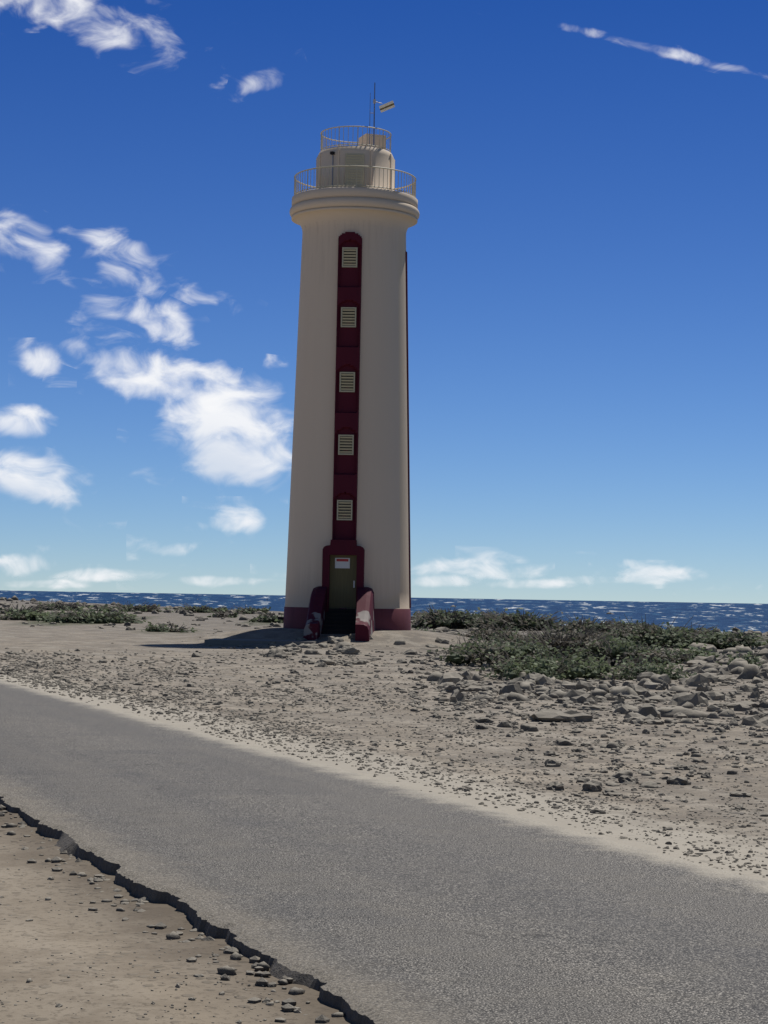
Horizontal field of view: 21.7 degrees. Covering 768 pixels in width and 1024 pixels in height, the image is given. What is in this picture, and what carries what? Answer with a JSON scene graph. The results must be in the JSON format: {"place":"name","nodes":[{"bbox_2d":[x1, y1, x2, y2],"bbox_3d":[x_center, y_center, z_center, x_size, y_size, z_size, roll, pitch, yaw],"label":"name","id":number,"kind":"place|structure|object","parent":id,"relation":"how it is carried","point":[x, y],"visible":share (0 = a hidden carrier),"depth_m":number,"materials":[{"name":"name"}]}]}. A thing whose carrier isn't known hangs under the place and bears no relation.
{"place":"outdoors","nodes":[
{"label":"outdoors","id":0,"kind":"place"},
{"bbox_2d":[0,0,688,587],"bbox_3d":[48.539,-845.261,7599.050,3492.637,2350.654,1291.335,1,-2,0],"label":"cloud","id":1,"kind":"structure","parent":0,"point":[218,416],"depth_m":7400.00,"materials":[{"name":"white"}]},
{"bbox_2d":[0,680,767,1023],"bbox_3d":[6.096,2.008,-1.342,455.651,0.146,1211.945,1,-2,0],"label":"road","id":2,"kind":"structure","parent":0,"point":[356,898],"depth_m":13.29,"materials":[{"name":"grey asphalt"}]},
{"bbox_2d":[0,600,767,1023],"bbox_3d":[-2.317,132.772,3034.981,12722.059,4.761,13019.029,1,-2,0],"label":"terrain","id":3,"kind":"structure","parent":0,"point":[116,934],"depth_m":22.10,"materials":[{"name":"beige sand"}]},
{"bbox_2d":[0,805,345,1023],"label":"pebbles","id":4,"kind":"object","parent":3,"relation":"on","point":[287,1004],"visible":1,"depth_m":10.70,"materials":[{"name":"stone"}]},
{"bbox_2d":[199,627,487,665],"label":"rocks","id":5,"kind":"object","parent":3,"relation":"on","point":[342,647],"visible":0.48,"depth_m":73.46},
{"bbox_2d":[278,83,419,640],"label":"lighthouse","id":6,"kind":"object","parent":3,"relation":"on","point":[354,215],"visible":1,"depth_m":86.06,"materials":[{"name":"paint"}]},
{"bbox_2d":[0,635,767,876],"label":"scattered rocks","id":7,"kind":"object","parent":3,"relation":"on","point":[30,662],"visible":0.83,"depth_m":31.97,"materials":[{"name":"stone"}]},
{"bbox_2d":[0,599,767,679],"bbox_3d":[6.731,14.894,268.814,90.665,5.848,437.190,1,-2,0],"label":"shrub","id":8,"kind":"object","parent":3,"relation":"on","point":[577,671],"depth_m":87.69,"materials":[{"name":"green plant"}]},
{"bbox_2d":[0,595,767,638],"bbox_3d":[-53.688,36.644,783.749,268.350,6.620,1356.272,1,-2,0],"label":"shore rocks","id":9,"kind":"object","parent":3,"relation":"on","point":[184,613],"depth_m":181.63,"materials":[{"name":"stone"}]},
{"bbox_2d":[97,643,767,816],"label":"rocks","id":10,"kind":"object","parent":3,"relation":"on","point":[684,700],"depth_m":40.10,"materials":[{"name":"stone"}]},
{"bbox_2d":[0,590,767,632],"bbox_3d":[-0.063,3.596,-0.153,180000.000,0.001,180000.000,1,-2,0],"label":"sea water","id":11,"kind":"structure","parent":0,"point":[726,617],"depth_m":917.62,"materials":[{"name":"blue liquid"}]},
{"bbox_2d":[0,0,767,603],"label":"sky","id":12,"kind":"structure","parent":0,"point":[587,247],"materials":[{"name":"blue"}]}
]}

